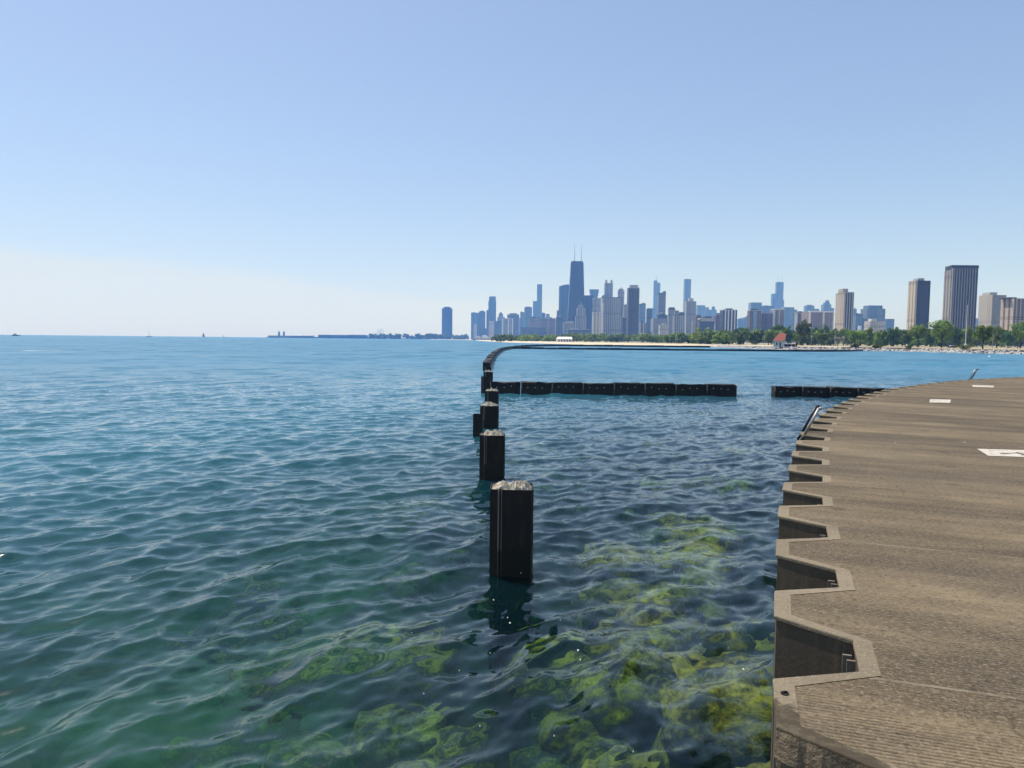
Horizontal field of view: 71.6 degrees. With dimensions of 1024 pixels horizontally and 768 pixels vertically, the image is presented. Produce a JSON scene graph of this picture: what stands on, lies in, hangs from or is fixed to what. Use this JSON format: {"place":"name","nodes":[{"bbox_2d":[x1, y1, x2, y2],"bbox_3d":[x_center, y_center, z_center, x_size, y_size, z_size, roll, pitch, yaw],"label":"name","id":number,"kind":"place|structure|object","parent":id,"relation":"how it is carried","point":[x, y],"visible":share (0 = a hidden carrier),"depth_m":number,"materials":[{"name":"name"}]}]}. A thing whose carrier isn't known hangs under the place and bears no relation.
{"place":"outdoors","nodes":[
{"label":"outdoors","id":0,"kind":"place"},
{"bbox_2d":[471,312,478,339],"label":"apartment tower","id":1,"kind":"structure","parent":0,"point":[474,324],"depth_m":4184.20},
{"bbox_2d":[479,311,485,336],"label":"apartment tower","id":2,"kind":"structure","parent":0,"point":[482,329],"depth_m":4283.06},
{"bbox_2d":[486,296,495,336],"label":"office tower","id":3,"kind":"structure","parent":0,"point":[491,313],"depth_m":4381.47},
{"bbox_2d":[489,320,493,337],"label":"apartment tower","id":4,"kind":"structure","parent":0,"point":[491,328],"depth_m":3988.74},
{"bbox_2d":[495,321,500,334],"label":"apartment tower","id":5,"kind":"structure","parent":0,"point":[497,327],"depth_m":3988.02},
{"bbox_2d":[502,318,512,334],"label":"apartment block","id":6,"kind":"structure","parent":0,"point":[507,326],"depth_m":3588.56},
{"bbox_2d":[0,335,1023,767],"bbox_3d":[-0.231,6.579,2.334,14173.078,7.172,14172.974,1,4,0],"label":"lake water","id":7,"kind":"structure","parent":0,"point":[242,553],"depth_m":10.98,"materials":[{"name":"blue liquid"}]},
{"bbox_2d":[266,337,409,338],"bbox_3d":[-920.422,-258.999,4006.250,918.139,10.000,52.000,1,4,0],"label":"pier deck","id":8,"kind":"structure","parent":7,"relation":"in","point":[327,337],"depth_m":3980.33,"materials":[{"name":"concrete"}]},
{"bbox_2d":[318,334,368,337],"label":"exhibition hall","id":9,"kind":"structure","parent":8,"relation":"on","point":[342,336],"depth_m":3981.77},
{"bbox_2d":[473,413,482,436],"bbox_3d":[-1.213,3.886,25.049,0.348,5.689,0.299,1,4,1],"label":"steel pile","id":10,"kind":"object","parent":7,"relation":"in","point":[477,424],"visible":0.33,"depth_m":24.75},
{"bbox_2d":[481,376,489,392],"bbox_3d":[-1.661,2.527,44.094,0.553,6.014,0.476,1,4,-1],"label":"steel pile","id":11,"kind":"object","parent":7,"relation":"in","point":[485,382],"visible":0.29,"depth_m":43.71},
{"bbox_2d":[483,370,492,381],"bbox_3d":[-1.772,1.975,52.326,0.664,6.085,0.572,1,4,3],"label":"steel pile","id":12,"kind":"object","parent":7,"relation":"in","point":[488,373],"visible":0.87,"depth_m":51.90,"materials":[{"name":"metal"}]},
{"bbox_2d":[480,401,498,427],"bbox_3d":[-0.862,3.633,26.589,0.687,6.010,0.591,1,4,0],"label":"steel pile","id":13,"kind":"object","parent":7,"relation":"in","point":[489,411],"visible":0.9,"depth_m":26.15,"materials":[{"name":"metal"}]},
{"bbox_2d":[479,429,504,479],"bbox_3d":[-0.501,4.158,17.267,0.608,6.134,0.523,1,4,-1],"label":"steel pile","id":14,"kind":"object","parent":7,"relation":"in","point":[492,456],"visible":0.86,"depth_m":16.87,"materials":[{"name":"metal"}]},
{"bbox_2d":[485,387,498,404],"bbox_3d":[-0.988,3.152,34.154,0.645,6.023,0.555,1,4,2],"label":"steel pile","id":15,"kind":"object","parent":7,"relation":"in","point":[491,395],"visible":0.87,"depth_m":33.73,"materials":[{"name":"metal"}]},
{"bbox_2d":[489,480,533,577],"bbox_3d":[-0.032,4.510,10.430,0.617,6.295,0.531,1,4,0],"label":"steel pile","id":16,"kind":"object","parent":7,"relation":"in","point":[511,530],"visible":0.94,"depth_m":10.03,"materials":[{"name":"metal"}]},
{"bbox_2d":[483,344,709,369],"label":"breakwater wall","id":17,"kind":"structure","parent":7,"relation":"in","point":[489,360],"depth_m":367.76,"materials":[{"name":"black metal"}]},
{"bbox_2d":[490,381,736,396],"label":"breakwater wall","id":18,"kind":"structure","parent":7,"relation":"in","point":[620,388],"depth_m":43.36,"materials":[{"name":"black metal"}]},
{"bbox_2d":[514,347,862,351],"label":"breakwater wall","id":19,"kind":"structure","parent":7,"relation":"in","point":[667,349],"depth_m":253.27,"materials":[{"name":"black metal"}]},
{"bbox_2d":[771,386,889,397],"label":"breakwater wall","id":20,"kind":"structure","parent":7,"relation":"in","point":[806,391],"depth_m":43.36,"materials":[{"name":"black metal"}]},
{"bbox_2d":[770,379,987,767],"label":"sheet pile wall","id":21,"kind":"structure","parent":7,"relation":"in","point":[798,651],"depth_m":3.83,"materials":[{"name":"metal"}]},
{"bbox_2d":[796,405,821,441],"bbox_3d":[4.904,1.536,11.803,0.346,2.362,0.484,2,4,18],"label":"swim ladder","id":22,"kind":"object","parent":21,"relation":"attached to","point":[811,421],"visible":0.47,"depth_m":11.87,"materials":[{"name":"metal"}]},
{"bbox_2d":[772,377,1022,767],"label":"coping","id":23,"kind":"object","parent":21,"relation":"on","point":[787,720],"visible":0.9,"depth_m":3.74,"materials":[{"name":"concrete"}]},
{"bbox_2d":[0,0,1023,338],"label":"sky","id":24,"kind":"structure","parent":0,"point":[185,168],"materials":[{"name":"blue"}]},
{"bbox_2d":[507,312,518,335],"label":"office tower","id":25,"kind":"structure","parent":0,"point":[514,316],"depth_m":3886.89,"materials":[{"name":"glass"}]},
{"bbox_2d":[519,317,525,333],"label":"office block","id":26,"kind":"structure","parent":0,"point":[522,321],"depth_m":3986.54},
{"bbox_2d":[524,307,531,326],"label":"office tower","id":27,"kind":"structure","parent":0,"point":[527,312],"depth_m":4281.93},
{"bbox_2d":[521,326,544,335],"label":"apartment block","id":28,"kind":"structure","parent":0,"point":[539,330],"depth_m":3091.67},
{"bbox_2d":[529,317,539,326],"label":"apartment block","id":29,"kind":"structure","parent":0,"point":[534,321],"depth_m":3288.28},
{"bbox_2d":[533,284,541,318],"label":"skyscraper","id":30,"kind":"structure","parent":0,"point":[537,308],"depth_m":4777.06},
{"bbox_2d":[540,318,547,335],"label":"apartment block","id":31,"kind":"structure","parent":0,"point":[543,322],"depth_m":3189.45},
{"bbox_2d":[548,317,555,335],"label":"apartment block","id":32,"kind":"structure","parent":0,"point":[551,325],"depth_m":3140.13,"materials":[{"name":"stone"}]},
{"bbox_2d":[556,310,561,334],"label":"hotel tower","id":33,"kind":"structure","parent":0,"point":[558,324],"depth_m":2990.50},
{"bbox_2d":[559,284,568,333],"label":"office tower","id":34,"kind":"structure","parent":0,"point":[563,299],"depth_m":3282.71,"materials":[{"name":"glass"}]},
{"bbox_2d":[563,321,573,333],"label":"apartment block","id":35,"kind":"structure","parent":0,"point":[568,325],"depth_m":2592.05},
{"bbox_2d":[567,328,589,340],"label":"apartment block","id":36,"kind":"structure","parent":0,"point":[577,331],"depth_m":2493.21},
{"bbox_2d":[441,339,717,346],"bbox_3d":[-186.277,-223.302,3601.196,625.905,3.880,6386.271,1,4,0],"label":"shore slope","id":37,"kind":"structure","parent":0,"point":[587,343],"depth_m":538.28,"materials":[{"name":"sand"}]},
{"bbox_2d":[710,345,1023,353],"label":"limestone riprap","id":38,"kind":"object","parent":37,"relation":"on","point":[879,349],"visible":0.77,"depth_m":305.19,"materials":[{"name":"stone"}]},
{"bbox_2d":[575,305,586,328],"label":"hotel tower","id":39,"kind":"structure","parent":0,"point":[580,320],"depth_m":2690.05,"materials":[{"name":"stone"}]},
{"bbox_2d":[584,295,592,333],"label":"office tower","id":40,"kind":"structure","parent":0,"point":[588,304],"depth_m":3036.08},
{"bbox_2d":[589,289,598,297],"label":"hotel tower","id":41,"kind":"structure","parent":0,"point":[594,292],"depth_m":3384.01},
{"bbox_2d":[592,311,600,334],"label":"apartment block","id":42,"kind":"structure","parent":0,"point":[596,315],"depth_m":2391.54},
{"bbox_2d":[592,298,600,311],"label":"apartment tower","id":43,"kind":"structure","parent":0,"point":[596,304],"depth_m":2885.49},
{"bbox_2d":[602,280,612,296],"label":"office tower","id":44,"kind":"structure","parent":0,"point":[608,289],"depth_m":3030.73,"materials":[{"name":"stone"}]},
{"bbox_2d":[600,297,622,334],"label":"apartment slab","id":45,"kind":"structure","parent":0,"point":[611,317],"depth_m":2290.66,"materials":[{"name":"concrete"}]},
{"bbox_2d":[618,287,623,316],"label":"office tower","id":46,"kind":"structure","parent":0,"point":[620,292],"depth_m":2883.15,"materials":[{"name":"stone"}]},
{"bbox_2d":[621,317,625,335],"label":"apartment block","id":47,"kind":"structure","parent":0,"point":[623,327],"depth_m":2193.15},
{"bbox_2d":[626,285,639,341],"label":"apartment tower","id":48,"kind":"structure","parent":0,"point":[632,322],"depth_m":2041.13,"materials":[{"name":"concrete"}]},
{"bbox_2d":[639,303,645,325],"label":"office tower","id":49,"kind":"structure","parent":0,"point":[642,312],"depth_m":2688.61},
{"bbox_2d":[639,322,645,341],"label":"apartment block","id":50,"kind":"structure","parent":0,"point":[642,328],"depth_m":2093.83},
{"bbox_2d":[646,308,651,332],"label":"office tower","id":51,"kind":"structure","parent":0,"point":[648,318],"depth_m":2690.36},
{"bbox_2d":[651,272,659,317],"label":"skyscraper","id":52,"kind":"structure","parent":0,"point":[656,288],"depth_m":4475.13,"materials":[{"name":"glass"}]},
{"bbox_2d":[651,312,667,334],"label":"office block","id":53,"kind":"structure","parent":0,"point":[659,319],"depth_m":2392.67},
{"bbox_2d":[657,291,665,314],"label":"office tower","id":54,"kind":"structure","parent":0,"point":[661,306],"depth_m":2885.07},
{"bbox_2d":[658,323,668,334],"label":"apartment block","id":55,"kind":"structure","parent":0,"point":[663,328],"depth_m":1994.40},
{"bbox_2d":[667,307,675,333],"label":"apartment tower","id":56,"kind":"structure","parent":0,"point":[671,310],"depth_m":2341.76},
{"bbox_2d":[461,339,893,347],"bbox_3d":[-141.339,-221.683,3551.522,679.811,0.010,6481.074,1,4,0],"label":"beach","id":57,"kind":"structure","parent":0,"point":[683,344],"depth_m":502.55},
{"bbox_2d":[672,310,684,332],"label":"apartment block","id":58,"kind":"structure","parent":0,"point":[678,320],"depth_m":2093.18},
{"bbox_2d":[683,279,690,311],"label":"skyscraper","id":59,"kind":"structure","parent":0,"point":[687,289],"depth_m":4273.63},
{"bbox_2d":[684,298,695,341],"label":"apartment slab","id":60,"kind":"structure","parent":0,"point":[690,309],"depth_m":2290.69,"materials":[{"name":"concrete"}]},
{"bbox_2d":[696,305,704,316],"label":"office tower","id":61,"kind":"structure","parent":0,"point":[700,309],"depth_m":4280.13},
{"bbox_2d":[696,316,713,332],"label":"apartment block","id":62,"kind":"structure","parent":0,"point":[704,322],"depth_m":1793.95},
{"bbox_2d":[705,306,719,317],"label":"office tower","id":63,"kind":"structure","parent":0,"point":[712,312],"depth_m":4380.60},
{"bbox_2d":[714,314,719,330],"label":"apartment block","id":64,"kind":"structure","parent":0,"point":[716,321],"depth_m":1893.43,"materials":[{"name":"glass"}]},
{"bbox_2d":[719,308,736,331],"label":"apartment tower","id":65,"kind":"structure","parent":0,"point":[728,320],"depth_m":1743.47,"materials":[{"name":"grey concrete"}]},
{"bbox_2d":[737,318,744,331],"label":"office block","id":66,"kind":"structure","parent":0,"point":[741,322],"depth_m":3587.47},
{"bbox_2d":[464,339,1023,349],"bbox_3d":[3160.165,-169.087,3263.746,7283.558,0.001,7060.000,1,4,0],"label":"park ground","id":67,"kind":"structure","parent":0,"point":[977,347],"depth_m":549.91,"materials":[{"name":"plant"}]},
{"bbox_2d":[369,333,469,338],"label":"distant wood","id":68,"kind":"object","parent":67,"relation":"on","point":[418,336],"visible":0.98,"depth_m":3737.38,"materials":[{"name":"green plant"}]},
{"bbox_2d":[442,307,451,334],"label":"apartment tower","id":69,"kind":"structure","parent":67,"relation":"on","point":[447,320],"depth_m":4336.79,"materials":[{"name":"blue glass"}]},
{"bbox_2d":[556,337,571,341],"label":"event tent","id":70,"kind":"object","parent":67,"relation":"on","point":[563,339],"visible":1,"depth_m":878.39,"materials":[{"name":"fabric"}]},
{"bbox_2d":[567,244,584,327],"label":"skyscraper","id":71,"kind":"structure","parent":67,"relation":"on","point":[576,292],"depth_m":2937.33,"materials":[{"name":"glass"}]},
{"bbox_2d":[491,327,1023,346],"bbox_3d":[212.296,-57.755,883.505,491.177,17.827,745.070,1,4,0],"label":"distant wood","id":72,"kind":"object","parent":67,"relation":"on","point":[736,336],"visible":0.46,"depth_m":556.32,"materials":[{"name":"green plant"}]},
{"bbox_2d":[762,330,774,344],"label":"shore tree","id":73,"kind":"object","parent":67,"relation":"on","point":[767,334],"visible":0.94,"depth_m":516.56,"materials":[{"name":"green plant"}]},
{"bbox_2d":[773,331,785,346],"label":"red roof house","id":74,"kind":"structure","parent":67,"relation":"on","point":[779,338],"depth_m":329.74,"materials":[{"name":"stone"}]},
{"bbox_2d":[783,325,794,342],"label":"shore tree","id":75,"kind":"object","parent":67,"relation":"on","point":[789,336],"visible":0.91,"depth_m":497.01,"materials":[{"name":"green plant"}]},
{"bbox_2d":[793,319,811,345],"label":"shore tree","id":76,"kind":"object","parent":67,"relation":"on","point":[803,329],"visible":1,"depth_m":472.72,"materials":[{"name":"green plant"}]},
{"bbox_2d":[815,333,828,345],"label":"shore tree","id":77,"kind":"object","parent":67,"relation":"on","point":[822,337],"visible":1,"depth_m":442.90,"materials":[{"name":"green plant"}]},
{"bbox_2d":[844,330,857,344],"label":"shore tree","id":78,"kind":"object","parent":67,"relation":"on","point":[852,335],"visible":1,"depth_m":472.79,"materials":[{"name":"green plant"}]},
{"bbox_2d":[852,313,862,343],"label":"office block","id":79,"kind":"structure","parent":67,"relation":"on","point":[857,319],"depth_m":2291.78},
{"bbox_2d":[856,331,866,345],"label":"shore tree","id":80,"kind":"object","parent":67,"relation":"on","point":[861,335],"visible":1,"depth_m":473.24,"materials":[{"name":"green plant"}]},
{"bbox_2d":[862,327,873,345],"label":"tree","id":81,"kind":"object","parent":67,"relation":"on","point":[870,342],"visible":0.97,"depth_m":488.70,"materials":[{"name":"green plant"}]},
{"bbox_2d":[873,331,882,346],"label":"conifer tree","id":82,"kind":"object","parent":67,"relation":"on","point":[878,334],"visible":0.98,"depth_m":412.34,"materials":[{"name":"green plant"}]},
{"bbox_2d":[878,331,888,345],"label":"tree","id":83,"kind":"object","parent":67,"relation":"on","point":[883,334],"visible":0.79,"depth_m":473.31,"materials":[{"name":"green plant"}]},
{"bbox_2d":[886,327,902,346],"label":"shore tree","id":84,"kind":"object","parent":67,"relation":"on","point":[895,333],"visible":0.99,"depth_m":472.35,"materials":[{"name":"green plant"}]},
{"bbox_2d":[899,330,912,346],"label":"shore tree","id":85,"kind":"object","parent":67,"relation":"on","point":[905,338],"visible":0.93,"depth_m":441.88,"materials":[{"name":"green plant"}]},
{"bbox_2d":[907,324,927,346],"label":"shore tree","id":86,"kind":"object","parent":67,"relation":"on","point":[916,331],"visible":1,"depth_m":411.23,"materials":[{"name":"green plant"}]},
{"bbox_2d":[924,328,935,346],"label":"shore tree","id":87,"kind":"object","parent":67,"relation":"on","point":[928,338],"visible":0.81,"depth_m":442.36,"materials":[{"name":"green plant"}]},
{"bbox_2d":[928,319,954,347],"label":"shore tree","id":88,"kind":"object","parent":67,"relation":"on","point":[943,329],"visible":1,"depth_m":387.63,"materials":[{"name":"green plant"}]},
{"bbox_2d":[949,326,964,344],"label":"shore tree","id":89,"kind":"object","parent":67,"relation":"on","point":[958,335],"visible":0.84,"depth_m":456.83,"materials":[{"name":"green plant"}]},
{"bbox_2d":[962,325,975,344],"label":"shore tree","id":90,"kind":"object","parent":67,"relation":"on","point":[968,333],"visible":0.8,"depth_m":472.99,"materials":[{"name":"green plant"}]},
{"bbox_2d":[973,325,995,348],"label":"shore tree","id":91,"kind":"object","parent":67,"relation":"on","point":[984,333],"visible":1,"depth_m":270.33,"materials":[{"name":"green plant"}]},
{"bbox_2d":[990,326,1005,347],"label":"shore tree","id":92,"kind":"object","parent":67,"relation":"on","point":[999,334],"visible":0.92,"depth_m":426.72,"materials":[{"name":"green plant"}]},
{"bbox_2d":[1002,330,1018,347],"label":"shore tree","id":93,"kind":"object","parent":67,"relation":"on","point":[1010,337],"visible":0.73,"depth_m":457.23,"materials":[{"name":"green plant"}]},
{"bbox_2d":[1007,321,1023,347],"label":"shore tree","id":94,"kind":"object","parent":67,"relation":"on","point":[1018,330],"visible":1,"depth_m":427.16,"materials":[{"name":"green plant"}]},
{"bbox_2d":[746,309,761,342],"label":"apartment tower","id":95,"kind":"structure","parent":0,"point":[753,319],"depth_m":1643.80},
{"bbox_2d":[748,302,761,312],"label":"office tower","id":96,"kind":"structure","parent":0,"point":[755,305],"depth_m":3283.30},
{"bbox_2d":[760,313,772,342],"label":"apartment slab","id":97,"kind":"structure","parent":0,"point":[766,321],"depth_m":1673.53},
{"bbox_2d":[762,305,773,312],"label":"office block","id":98,"kind":"structure","parent":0,"point":[766,308],"depth_m":3383.64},
{"bbox_2d":[771,281,783,308],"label":"skyscraper","id":99,"kind":"structure","parent":0,"point":[777,301],"depth_m":5068.74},
{"bbox_2d":[770,309,784,328],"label":"apartment tower","id":100,"kind":"structure","parent":0,"point":[778,316],"depth_m":1692.69,"materials":[{"name":"concrete"}]},
{"bbox_2d":[781,307,796,342],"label":"office tower","id":101,"kind":"structure","parent":0,"point":[789,312],"depth_m":2888.02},
{"bbox_2d":[793,311,801,342],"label":"apartment block","id":102,"kind":"structure","parent":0,"point":[797,317],"depth_m":1643.57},
{"bbox_2d":[804,305,818,311],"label":"office tower","id":103,"kind":"structure","parent":0,"point":[807,308],"depth_m":3483.01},
{"bbox_2d":[801,311,833,330],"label":"apartment block","id":104,"kind":"structure","parent":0,"point":[818,319],"depth_m":1494.02,"materials":[{"name":"concrete"}]},
{"bbox_2d":[821,300,833,310],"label":"office tower","id":105,"kind":"structure","parent":0,"point":[826,306],"depth_m":3483.25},
{"bbox_2d":[834,289,853,343],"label":"apartment tower","id":106,"kind":"structure","parent":0,"point":[844,307],"depth_m":1245.34,"materials":[{"name":"concrete"}]},
{"bbox_2d":[860,305,884,328],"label":"office tower","id":107,"kind":"structure","parent":0,"point":[877,312],"depth_m":2290.32,"materials":[{"name":"glass"}]},
{"bbox_2d":[864,319,884,331],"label":"apartment block","id":108,"kind":"structure","parent":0,"point":[875,325],"depth_m":1395.38,"materials":[{"name":"stone"}]},
{"bbox_2d":[747,347,1023,353],"bbox_3d":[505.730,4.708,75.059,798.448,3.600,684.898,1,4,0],"label":"stony slope","id":109,"kind":"structure","parent":0,"point":[913,349],"depth_m":300.02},
{"bbox_2d":[885,319,893,330],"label":"office block","id":110,"kind":"structure","parent":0,"point":[889,323],"depth_m":2490.96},
{"bbox_2d":[783,346,1023,350],"bbox_3d":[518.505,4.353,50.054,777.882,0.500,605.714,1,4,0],"label":"shore path","id":111,"kind":"structure","parent":0,"point":[906,348],"depth_m":303.82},
{"bbox_2d":[789,377,1023,767],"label":"promenade","id":112,"kind":"structure","parent":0,"point":[924,513],"depth_m":4.70,"materials":[{"name":"concrete"}]},
{"bbox_2d":[930,399,950,402],"bbox_3d":[11.264,0.446,18.700,0.482,0.001,1.462,3,4,33],"label":"painted marking","id":113,"kind":"object","parent":112,"relation":"on","point":[939,400],"visible":1,"depth_m":18.81,"materials":[{"name":"white paint"}]},
{"bbox_2d":[978,449,1023,456],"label":"painted marking","id":114,"kind":"object","parent":112,"relation":"on","point":[992,452],"visible":1,"depth_m":9.87,"materials":[{"name":"white paint"}]},
{"bbox_2d":[906,278,930,344],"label":"apartment tower","id":115,"kind":"structure","parent":0,"point":[918,304],"depth_m":1015.30,"materials":[{"name":"stone"}]},
{"bbox_2d":[942,265,978,344],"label":"apartment tower","id":116,"kind":"structure","parent":0,"point":[960,288],"depth_m":924.46,"materials":[{"name":"grey metal"}]},
{"bbox_2d":[978,292,1006,345],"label":"apartment tower","id":117,"kind":"structure","parent":0,"point":[989,309],"depth_m":1049.40,"materials":[{"name":"concrete"}]},
{"bbox_2d":[999,297,1023,346],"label":"apartment tower","id":118,"kind":"structure","parent":0,"point":[1012,311],"depth_m":879.63,"materials":[{"name":"concrete"}]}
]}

